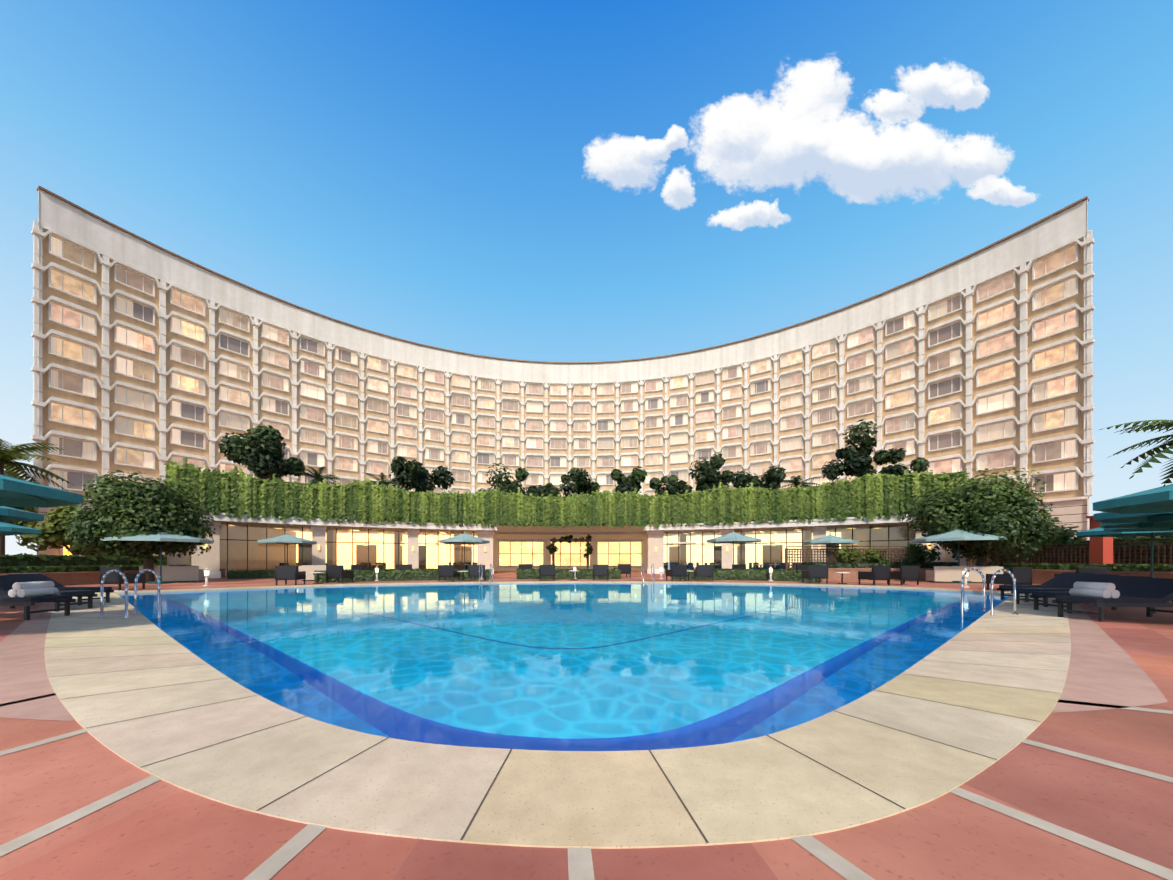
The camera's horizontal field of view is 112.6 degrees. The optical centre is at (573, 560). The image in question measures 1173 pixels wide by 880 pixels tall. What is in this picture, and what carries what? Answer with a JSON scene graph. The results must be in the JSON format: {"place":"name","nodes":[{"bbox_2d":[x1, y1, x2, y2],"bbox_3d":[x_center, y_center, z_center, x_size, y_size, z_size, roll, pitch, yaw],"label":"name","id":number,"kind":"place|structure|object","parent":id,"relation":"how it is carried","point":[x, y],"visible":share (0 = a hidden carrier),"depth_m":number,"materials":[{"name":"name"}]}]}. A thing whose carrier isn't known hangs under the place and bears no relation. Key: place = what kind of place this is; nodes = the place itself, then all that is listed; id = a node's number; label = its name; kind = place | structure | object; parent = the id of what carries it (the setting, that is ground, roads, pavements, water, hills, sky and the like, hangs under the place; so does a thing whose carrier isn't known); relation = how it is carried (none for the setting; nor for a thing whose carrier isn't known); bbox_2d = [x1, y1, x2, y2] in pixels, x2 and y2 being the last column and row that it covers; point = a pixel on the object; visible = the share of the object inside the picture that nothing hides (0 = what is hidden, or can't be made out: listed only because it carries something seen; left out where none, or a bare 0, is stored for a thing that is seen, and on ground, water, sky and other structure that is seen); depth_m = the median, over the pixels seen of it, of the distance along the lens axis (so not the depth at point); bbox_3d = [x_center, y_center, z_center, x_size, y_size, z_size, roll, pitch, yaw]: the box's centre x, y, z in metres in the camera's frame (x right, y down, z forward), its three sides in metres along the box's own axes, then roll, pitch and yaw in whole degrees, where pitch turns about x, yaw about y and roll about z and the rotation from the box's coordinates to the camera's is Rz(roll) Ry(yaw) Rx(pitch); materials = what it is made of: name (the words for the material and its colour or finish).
{"place":"outdoors","nodes":[
{"label":"outdoors","id":0,"kind":"place"},
{"bbox_2d":[4,467,34,523],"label":"tree","id":1,"kind":"object","parent":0,"point":[30,509],"visible":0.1,"depth_m":32.47,"materials":[{"name":"green plant"}]},
{"bbox_2d":[4,460,36,535],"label":"tree","id":2,"kind":"object","parent":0,"point":[22,523],"depth_m":41.93,"materials":[{"name":"green plant"}]},
{"bbox_2d":[59,545,71,555],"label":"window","id":3,"kind":"structure","parent":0,"point":[63,551],"depth_m":36.71,"materials":[{"name":"yellow glass"}]},
{"bbox_2d":[0,569,225,584],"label":"planter wall","id":4,"kind":"structure","parent":0,"point":[72,578],"depth_m":17.57,"materials":[{"name":"brown stone"}]},
{"bbox_2d":[31,186,1094,555],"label":"hotel building","id":5,"kind":"structure","parent":0,"point":[149,358],"depth_m":47.55,"materials":[{"name":"white paint"}]},
{"bbox_2d":[0,571,1172,879],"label":"deck paving","id":6,"kind":"structure","parent":0,"point":[160,831],"depth_m":1.62,"materials":[{"name":"red tile"}]},
{"bbox_2d":[0,522,41,534],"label":"umbrella","id":7,"kind":"object","parent":6,"relation":"on","point":[9,529],"visible":1,"depth_m":12.94,"materials":[{"name":"teal fabric"}]},
{"bbox_2d":[0,506,43,521],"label":"umbrella","id":8,"kind":"object","parent":6,"relation":"on","point":[8,514],"visible":1,"depth_m":8.62,"materials":[{"name":"teal fabric"}]},
{"bbox_2d":[0,439,73,554],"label":"palm","id":9,"kind":"object","parent":6,"relation":"on","point":[9,453],"visible":0.88,"depth_m":21.95,"materials":[{"name":"green plant"}]},
{"bbox_2d":[0,581,75,619],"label":"lounger","id":10,"kind":"object","parent":6,"relation":"on","point":[26,595],"visible":1,"depth_m":7.39,"materials":[{"name":"black"}]},
{"bbox_2d":[0,474,82,507],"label":"umbrella","id":11,"kind":"object","parent":6,"relation":"on","point":[15,492],"visible":1,"depth_m":6.09,"materials":[{"name":"teal fabric"}]},
{"bbox_2d":[0,575,96,611],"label":"lounger","id":12,"kind":"object","parent":6,"relation":"on","point":[7,582],"visible":0.38,"depth_m":8.77,"materials":[{"name":"black"}]},
{"bbox_2d":[7,573,113,604],"bbox_3d":[-13.014,0.724,9.883,2.000,0.761,0.650,0,0,-1],"label":"lounger","id":13,"kind":"object","parent":6,"relation":"on","point":[42,577],"visible":0.33,"depth_m":9.89,"materials":[{"name":"black"}]},
{"bbox_2d":[14,505,136,556],"bbox_3d":[-28.736,-1.058,23.805,5.358,4.385,4.570,0,0,-14],"label":"tree","id":14,"kind":"object","parent":6,"relation":"on","point":[52,535],"visible":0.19,"depth_m":22.09,"materials":[{"name":"green plant"}]},
{"bbox_2d":[0,553,166,566],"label":"hedge","id":15,"kind":"object","parent":6,"relation":"on","point":[21,559],"visible":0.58,"depth_m":19.77,"materials":[{"name":"green plant"}]},
{"bbox_2d":[0,564,190,573],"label":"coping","id":16,"kind":"object","parent":6,"relation":"on","point":[37,569],"visible":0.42,"depth_m":17.51,"materials":[{"name":"beige stone"}]},
{"bbox_2d":[100,567,145,590],"bbox_3d":[-16.916,0.675,14.684,0.850,0.860,0.800,0,0,7],"label":"deck chair","id":17,"kind":"object","parent":6,"relation":"on","point":[114,578],"visible":0.71,"depth_m":14.32,"materials":[{"name":"black"}]},
{"bbox_2d":[58,470,215,582],"bbox_3d":[-20.546,-1.612,18.912,4.871,5.446,4.957,0,0,24],"label":"tree","id":18,"kind":"object","parent":6,"relation":"on","point":[129,507],"visible":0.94,"depth_m":17.91,"materials":[{"name":"green plant"}]},
{"bbox_2d":[100,528,212,583],"bbox_3d":[-19.709,-0.280,18.661,3.426,2.770,3.426,0,0,-23],"label":"umbrella","id":19,"kind":"object","parent":6,"relation":"on","point":[163,536],"visible":0.54,"depth_m":17.99,"materials":[{"name":"teal fabric"}]},
{"bbox_2d":[139,566,204,581],"bbox_3d":[-20.422,0.691,19.951,2.200,0.829,0.855,0,0,-26],"label":"planter","id":20,"kind":"object","parent":6,"relation":"on","point":[183,573],"visible":0.71,"depth_m":19.75,"materials":[{"name":"beige stone"}]},
{"bbox_2d":[203,568,209,586],"bbox_3d":[-15.512,0.715,16.521,0.209,0.780,0.220,0,0,-1],"label":"bollard light","id":21,"kind":"object","parent":6,"relation":"on","point":[206,572],"visible":1,"depth_m":16.48,"materials":[{"name":"white paint"}]},
{"bbox_2d":[257,532,316,565],"bbox_3d":[-18.074,-0.330,24.680,3.063,2.870,3.063,0,0,-1],"label":"umbrella","id":22,"kind":"object","parent":6,"relation":"on","point":[287,539],"visible":0.85,"depth_m":24.13,"materials":[{"name":"teal fabric"}]},
{"bbox_2d":[275,566,305,584],"bbox_3d":[-12.696,0.675,17.545,0.850,0.860,0.800,0,0,-9],"label":"deck chair","id":23,"kind":"object","parent":6,"relation":"on","point":[285,573],"visible":1,"depth_m":17.17,"materials":[{"name":"black wicker"}]},
{"bbox_2d":[299,565,325,580],"bbox_3d":[-13.737,0.691,21.324,1.900,0.829,0.855,0,0,-11],"label":"table","id":24,"kind":"object","parent":6,"relation":"on","point":[308,569],"visible":0.44,"depth_m":20.84,"materials":[{"name":"beige stone"}]},
{"bbox_2d":[228,568,433,578],"bbox_3d":[-15.416,0.880,26.499,12.292,0.626,1.308,0,0,-29],"label":"hedge","id":25,"kind":"object","parent":6,"relation":"on","point":[240,574],"visible":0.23,"depth_m":23.77,"materials":[{"name":"green plant"}]},
{"bbox_2d":[326,565,353,582],"bbox_3d":[-11.362,0.675,19.027,0.850,0.860,0.800,0,0,7],"label":"deck chair","id":26,"kind":"object","parent":6,"relation":"on","point":[338,572],"visible":1,"depth_m":18.65,"materials":[{"name":"black wicker"}]},
{"bbox_2d":[351,565,373,569],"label":"terrace chair","id":27,"kind":"object","parent":6,"relation":"on","point":[357,567],"visible":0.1,"depth_m":21.55,"materials":[{"name":"black wicker"}]},
{"bbox_2d":[313,569,491,582],"bbox_3d":[-9.048,0.829,21.509,9.024,0.747,1.442,0,0,-22],"label":"pool hedge","id":28,"kind":"object","parent":6,"relation":"on","point":[397,574],"visible":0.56,"depth_m":21.23,"materials":[{"name":"green plant"}]},
{"bbox_2d":[396,564,411,569],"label":"terrace chair","id":29,"kind":"object","parent":6,"relation":"on","point":[404,566],"visible":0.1,"depth_m":22.69,"materials":[{"name":"black wicker"}]},
{"bbox_2d":[438,565,459,581],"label":"chair","id":30,"kind":"object","parent":6,"relation":"on","point":[445,571],"visible":1,"depth_m":20.29,"materials":[{"name":"black wicker"}]},
{"bbox_2d":[439,531,489,568],"bbox_3d":[-6.665,-0.330,23.872,2.779,2.870,2.779,0,0,-35],"label":"umbrella","id":31,"kind":"object","parent":6,"relation":"on","point":[464,538],"visible":0.94,"depth_m":23.27,"materials":[{"name":"teal fabric"}]},
{"bbox_2d":[469,565,485,580],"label":"chair","id":32,"kind":"object","parent":6,"relation":"on","point":[473,570],"visible":1,"depth_m":20.68,"materials":[{"name":"black"}]},
{"bbox_2d":[539,565,554,580],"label":"chair","id":33,"kind":"object","parent":6,"relation":"on","point":[546,570],"visible":1,"depth_m":21.28,"materials":[{"name":"black wicker"}]},
{"bbox_2d":[44,581,1070,848],"bbox_3d":[-0.889,1.230,11.087,38.422,0.250,19.178,0,0,-1],"label":"pool coping","id":34,"kind":"object","parent":6,"relation":"on","point":[762,789],"visible":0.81,"depth_m":2.20,"materials":[{"name":"beige stone"}]},
{"bbox_2d":[191,512,942,577],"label":"pool pavilion","id":35,"kind":"structure","parent":6,"relation":"on","point":[369,545],"depth_m":33.28,"materials":[{"name":"white paint"}]},
{"bbox_2d":[219,424,304,479],"bbox_3d":[-24.029,-7.562,31.283,5.498,5.252,5.385,0,0,18],"label":"terrace tree","id":36,"kind":"object","parent":35,"relation":"on","point":[258,451],"visible":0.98,"depth_m":29.51,"materials":[{"name":"green plant"}]},
{"bbox_2d":[546,534,593,557],"bbox_3d":[-0.354,-1.282,35.838,4.371,2.272,1.918,0,0,-1],"label":"pergola vine","id":37,"kind":"object","parent":35,"relation":"on","point":[590,549],"visible":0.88,"depth_m":35.24,"materials":[{"name":"green plant"}]},
{"bbox_2d":[821,419,906,480],"bbox_3d":[23.955,-8.310,32.522,3.425,6.745,5.535,0,0,-42],"label":"terrace tree","id":38,"kind":"object","parent":35,"relation":"on","point":[857,460],"visible":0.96,"depth_m":32.22,"materials":[{"name":"green plant"}]},
{"bbox_2d":[878,457,929,476],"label":"terrace tree","id":39,"kind":"object","parent":35,"relation":"on","point":[919,464],"visible":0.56,"depth_m":30.24,"materials":[{"name":"green plant"}]},
{"bbox_2d":[167,471,966,576],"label":"terrace slab","id":40,"kind":"structure","parent":6,"relation":"on","point":[253,533],"depth_m":28.05,"materials":[{"name":"beige"}]},
{"bbox_2d":[290,466,341,484],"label":"terrace palm","id":41,"kind":"object","parent":40,"relation":"on","point":[317,476],"visible":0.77,"depth_m":32.41,"materials":[{"name":"green plant"}]},
{"bbox_2d":[362,472,405,489],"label":"terrace palm","id":42,"kind":"object","parent":40,"relation":"on","point":[385,481],"visible":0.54,"depth_m":35.38,"materials":[{"name":"green plant"}]},
{"bbox_2d":[389,456,454,492],"bbox_3d":[-14.640,-7.442,37.167,5.541,5.012,4.772,0,0,25],"label":"terrace tree","id":43,"kind":"object","parent":40,"relation":"on","point":[409,475],"visible":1,"depth_m":36.66,"materials":[{"name":"green plant"}]},
{"bbox_2d":[479,463,532,495],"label":"terrace tree","id":44,"kind":"object","parent":40,"relation":"on","point":[521,474],"visible":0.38,"depth_m":40.34,"materials":[{"name":"green plant"}]},
{"bbox_2d":[527,482,561,496],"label":"terrace tree","id":45,"kind":"object","parent":40,"relation":"on","point":[547,489],"visible":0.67,"depth_m":41.78,"materials":[{"name":"green plant"}]},
{"bbox_2d":[163,457,968,527],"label":"hanging vines","id":46,"kind":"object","parent":40,"relation":"on","point":[226,492],"depth_m":28.18,"materials":[{"name":"green plant"}]},
{"bbox_2d":[559,467,599,496],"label":"terrace tree","id":47,"kind":"object","parent":40,"relation":"on","point":[582,483],"visible":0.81,"depth_m":40.63,"materials":[{"name":"green plant"}]},
{"bbox_2d":[610,466,646,495],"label":"terrace tree","id":48,"kind":"object","parent":40,"relation":"on","point":[635,478],"visible":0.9,"depth_m":39.70,"materials":[{"name":"green plant"}]},
{"bbox_2d":[649,475,692,494],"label":"terrace tree","id":49,"kind":"object","parent":40,"relation":"on","point":[672,487],"visible":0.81,"depth_m":40.07,"materials":[{"name":"green plant"}]},
{"bbox_2d":[689,454,733,492],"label":"terrace tree","id":50,"kind":"object","parent":40,"relation":"on","point":[709,475],"visible":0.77,"depth_m":38.38,"materials":[{"name":"green plant"}]},
{"bbox_2d":[730,466,785,489],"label":"terrace tree","id":51,"kind":"object","parent":40,"relation":"on","point":[773,478],"visible":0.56,"depth_m":36.93,"materials":[{"name":"green plant"}]},
{"bbox_2d":[780,475,819,487],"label":"terrace palm","id":52,"kind":"object","parent":40,"relation":"on","point":[795,482],"visible":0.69,"depth_m":36.11,"materials":[{"name":"green plant"}]},
{"bbox_2d":[516,568,620,578],"bbox_3d":[-0.259,0.839,23.389,6.385,0.739,1.041,0,0,-2],"label":"pool hedge","id":53,"kind":"object","parent":6,"relation":"on","point":[564,573],"visible":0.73,"depth_m":23.09,"materials":[{"name":"green plant"}]},
{"bbox_2d":[0,602,1166,720],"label":"pale paving band","id":54,"kind":"object","parent":6,"relation":"on","point":[1104,668],"depth_m":3.76,"materials":[{"name":"pink stone"}]},
{"bbox_2d":[0,693,1172,879],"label":"paving strips","id":55,"kind":"object","parent":6,"relation":"on","point":[580,864],"depth_m":1.56,"materials":[{"name":"stone"}]},
{"bbox_2d":[593,565,608,579],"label":"chair","id":56,"kind":"object","parent":6,"relation":"on","point":[600,570],"visible":1,"depth_m":21.41,"materials":[{"name":"black wicker"}]},
{"bbox_2d":[614,564,630,577],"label":"terrace chair","id":57,"kind":"object","parent":6,"relation":"on","point":[625,569],"visible":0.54,"depth_m":24.74,"materials":[{"name":"black"}]},
{"bbox_2d":[666,565,686,580],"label":"chair","id":58,"kind":"object","parent":6,"relation":"on","point":[680,571],"visible":1,"depth_m":20.68,"materials":[{"name":"black wicker"}]},
{"bbox_2d":[694,565,713,580],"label":"chair","id":59,"kind":"object","parent":6,"relation":"on","point":[704,571],"visible":1,"depth_m":20.45,"materials":[{"name":"black wicker"}]},
{"bbox_2d":[707,530,761,568],"bbox_3d":[9.347,-0.330,22.876,2.884,2.870,2.884,0,0,-1],"label":"umbrella","id":60,"kind":"object","parent":6,"relation":"on","point":[733,537],"visible":0.83,"depth_m":22.29,"materials":[{"name":"teal fabric"}]},
{"bbox_2d":[673,569,821,581],"bbox_3d":[9.331,0.834,21.721,7.705,0.738,1.238,0,0,23],"label":"pool hedge","id":61,"kind":"object","parent":6,"relation":"on","point":[760,575],"visible":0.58,"depth_m":21.36,"materials":[{"name":"green plant"}]},
{"bbox_2d":[802,565,827,583],"bbox_3d":[11.640,0.675,18.896,0.850,0.860,0.800,0,0,7],"label":"deck chair","id":62,"kind":"object","parent":6,"relation":"on","point":[819,572],"visible":1,"depth_m":18.51,"materials":[{"name":"black wicker"}]},
{"bbox_2d":[803,533,858,561],"bbox_3d":[16.424,-0.330,25.053,2.779,2.870,2.779,0,0,-35],"label":"umbrella","id":63,"kind":"object","parent":6,"relation":"on","point":[830,539],"visible":0.9,"depth_m":24.49,"materials":[{"name":"teal fabric"}]},
{"bbox_2d":[858,566,890,585],"bbox_3d":[13.455,0.675,17.521,0.850,0.860,0.800,0,0,-9],"label":"deck chair","id":64,"kind":"object","parent":6,"relation":"on","point":[879,573],"visible":1,"depth_m":17.15,"materials":[{"name":"black wicker"}]},
{"bbox_2d":[887,566,919,584],"bbox_3d":[15.088,0.675,17.941,0.877,0.860,0.829,0,0,-1],"label":"terrace chair","id":65,"kind":"object","parent":6,"relation":"on","point":[903,574],"visible":0.92,"depth_m":17.55,"materials":[{"name":"black wicker"}]},
{"bbox_2d":[910,528,1011,582],"bbox_3d":[18.789,-0.305,19.078,3.334,2.820,3.334,0,0,16],"label":"umbrella","id":66,"kind":"object","parent":6,"relation":"on","point":[955,535],"visible":0.62,"depth_m":18.42,"materials":[{"name":"teal fabric"}]},
{"bbox_2d":[926,566,1002,582],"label":"wall","id":67,"kind":"structure","parent":6,"relation":"on","point":[943,574],"depth_m":19.03,"materials":[{"name":"beige"}]},
{"bbox_2d":[785,540,1172,569],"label":"lattice fence","id":68,"kind":"object","parent":6,"relation":"on","point":[1158,552],"visible":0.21,"depth_m":21.61,"materials":[{"name":"brown wood"}]},
{"bbox_2d":[902,465,1056,566],"bbox_3d":[20.241,-1.765,19.489,6.147,5.775,4.964,0,0,-1],"label":"tree","id":69,"kind":"object","parent":6,"relation":"on","point":[1002,508],"visible":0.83,"depth_m":18.48,"materials":[{"name":"green plant"}]},
{"bbox_2d":[821,568,1172,583],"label":"planter wall","id":70,"kind":"structure","parent":6,"relation":"on","point":[1039,576],"depth_m":18.41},
{"bbox_2d":[834,546,861,562],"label":"shrub","id":71,"kind":"object","parent":70,"relation":"on","point":[846,554],"visible":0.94,"depth_m":21.85,"materials":[{"name":"green plant"}]},
{"bbox_2d":[859,548,888,563],"bbox_3d":[17.127,-0.097,22.415,1.099,1.257,1.359,0,0,-26],"label":"shrub","id":72,"kind":"object","parent":70,"relation":"on","point":[872,556],"visible":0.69,"depth_m":22.28,"materials":[{"name":"green plant"}]},
{"bbox_2d":[801,561,957,567],"bbox_3d":[17.295,0.627,22.168,8.476,1.155,1.208,0,0,-1],"label":"planter hedge","id":73,"kind":"object","parent":70,"relation":"on","point":[871,564],"visible":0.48,"depth_m":21.68,"materials":[{"name":"green plant"}]},
{"bbox_2d":[901,542,940,562],"bbox_3d":[19.775,-0.281,22.282,1.729,1.622,1.290,0,0,35],"label":"shrub","id":74,"kind":"object","parent":70,"relation":"on","point":[918,552],"visible":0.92,"depth_m":22.14,"materials":[{"name":"green plant"}]},
{"bbox_2d":[967,478,1049,564],"bbox_3d":[28.591,-2.162,27.132,6.620,6.901,6.238,0,0,-1],"label":"tree","id":75,"kind":"object","parent":6,"relation":"on","point":[1040,513],"depth_m":26.65,"materials":[{"name":"green plant"}]},
{"bbox_2d":[986,567,1031,590],"bbox_3d":[15.841,0.675,14.249,0.850,0.860,0.800,0,0,-9],"label":"deck chair","id":76,"kind":"object","parent":6,"relation":"on","point":[1023,575],"visible":0.77,"depth_m":13.89,"materials":[{"name":"black wicker"}]},
{"bbox_2d":[997,572,1091,601],"bbox_3d":[12.880,0.724,10.664,2.000,0.761,0.650,0,0,-1],"label":"lounger","id":77,"kind":"object","parent":6,"relation":"on","point":[1060,580],"visible":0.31,"depth_m":10.68,"materials":[{"name":"black"}]},
{"bbox_2d":[1023,514,1085,563],"bbox_3d":[27.327,-0.756,22.501,3.167,3.762,2.695,0,0,-1],"label":"tree","id":78,"kind":"object","parent":6,"relation":"on","point":[1059,533],"visible":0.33,"depth_m":21.77,"materials":[{"name":"green plant"}]},
{"bbox_2d":[1011,574,1118,606],"bbox_3d":[12.041,0.724,9.555,2.000,0.761,0.650,0,0,-1],"label":"lounger","id":79,"kind":"object","parent":6,"relation":"on","point":[1086,578],"visible":0.38,"depth_m":9.58,"materials":[{"name":"black"}]},
{"bbox_2d":[987,563,1172,571],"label":"planter hedge","id":80,"kind":"object","parent":6,"relation":"on","point":[1129,567],"visible":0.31,"depth_m":16.60,"materials":[{"name":"green plant"}]},
{"bbox_2d":[1054,567,1106,576],"bbox_3d":[18.342,0.675,14.176,0.850,0.860,0.800,0,0,7],"label":"deck chair","id":81,"kind":"object","parent":6,"relation":"on","point":[1097,570],"visible":0.1,"depth_m":13.79,"materials":[{"name":"black"}]},
{"bbox_2d":[1004,536,1172,564],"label":"fence","id":82,"kind":"object","parent":6,"relation":"on","point":[1126,539],"visible":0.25,"depth_m":19.07,"materials":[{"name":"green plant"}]},
{"bbox_2d":[1029,576,1155,612],"bbox_3d":[11.203,0.724,8.445,2.000,0.761,0.650,0,0,-1],"label":"lounger","id":83,"kind":"object","parent":6,"relation":"on","point":[1121,583],"visible":0.31,"depth_m":8.43,"materials":[{"name":"black"}]},
{"bbox_2d":[1086,516,1112,564],"bbox_3d":[23.507,-0.445,17.429,0.600,3.100,0.600,0,0,-1],"label":"red post","id":84,"kind":"object","parent":6,"relation":"on","point":[1100,550],"visible":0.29,"depth_m":17.32,"materials":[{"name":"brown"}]},
{"bbox_2d":[1052,578,1172,621],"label":"lounger","id":85,"kind":"object","parent":6,"relation":"on","point":[1149,594],"visible":1,"depth_m":7.24,"materials":[{"name":"black"}]},
{"bbox_2d":[1076,527,1172,576],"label":"umbrella","id":86,"kind":"object","parent":6,"relation":"on","point":[1098,532],"visible":0.33,"depth_m":14.20,"materials":[{"name":"teal fabric"}]},
{"bbox_2d":[1092,484,1172,513],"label":"umbrella","id":87,"kind":"object","parent":6,"relation":"on","point":[1158,500],"visible":1,"depth_m":6.82,"materials":[{"name":"teal fabric"}]},
{"bbox_2d":[1093,512,1172,522],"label":"umbrella","id":88,"kind":"object","parent":6,"relation":"on","point":[1104,517],"visible":0.38,"depth_m":9.25,"materials":[{"name":"teal fabric"}]},
{"bbox_2d":[1096,420,1172,485],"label":"palm","id":89,"kind":"object","parent":6,"relation":"on","point":[1167,424],"visible":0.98,"depth_m":16.92,"materials":[{"name":"green plant"}]},
{"bbox_2d":[1100,513,1172,527],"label":"umbrella","id":90,"kind":"object","parent":6,"relation":"on","point":[1163,517],"visible":0.25,"depth_m":9.98,"materials":[{"name":"teal fabric"}]},
{"bbox_2d":[1104,522,1172,531],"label":"umbrella","id":91,"kind":"object","parent":6,"relation":"on","point":[1147,524],"visible":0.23,"depth_m":12.12,"materials":[{"name":"teal fabric"}]},
{"bbox_2d":[1115,535,1172,538],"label":"tree","id":92,"kind":"object","parent":6,"relation":"on","point":[1145,537],"visible":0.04,"depth_m":38.10,"materials":[{"name":"green plant"}]},
{"bbox_2d":[0,0,1172,554],"label":"sky","id":93,"kind":"structure","parent":0,"point":[530,180],"materials":[{"name":"blue"}]},
{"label":"pool","id":94,"kind":"structure","parent":0,"visible":0},
{"bbox_2d":[98,569,159,617],"bbox_3d":[-8.819,1.115,7.793,0.670,1.881,0.609,0,0,9],"label":"pool ladder","id":95,"kind":"object","parent":94,"relation":"on","point":[126,591],"visible":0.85,"depth_m":7.57,"materials":[{"name":"silver metal"}]},
{"bbox_2d":[47,590,1068,842],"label":"coping joints","id":96,"kind":"object","parent":94,"relation":"on","point":[511,750],"visible":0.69,"depth_m":2.24,"materials":[{"name":"grey"}]},
{"bbox_2d":[117,583,1010,750],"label":"pool water","id":97,"kind":"structure","parent":94,"relation":"in","point":[589,666],"depth_m":4.98,"materials":[{"name":"blue liquid"}]},
{"bbox_2d":[641,564,653,583],"bbox_3d":[3.778,1.115,20.013,0.606,1.881,0.670,0,0,-1],"label":"pool ladder","id":98,"kind":"object","parent":94,"relation":"on","point":[651,573],"visible":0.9,"depth_m":19.80,"materials":[{"name":"silver metal"}]},
{"bbox_2d":[961,568,1017,614],"bbox_3d":[8.626,1.115,8.145,0.670,1.881,0.609,0,0,-10],"label":"pool ladder","id":99,"kind":"object","parent":94,"relation":"on","point":[991,590],"visible":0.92,"depth_m":7.95,"materials":[{"name":"silver metal"}]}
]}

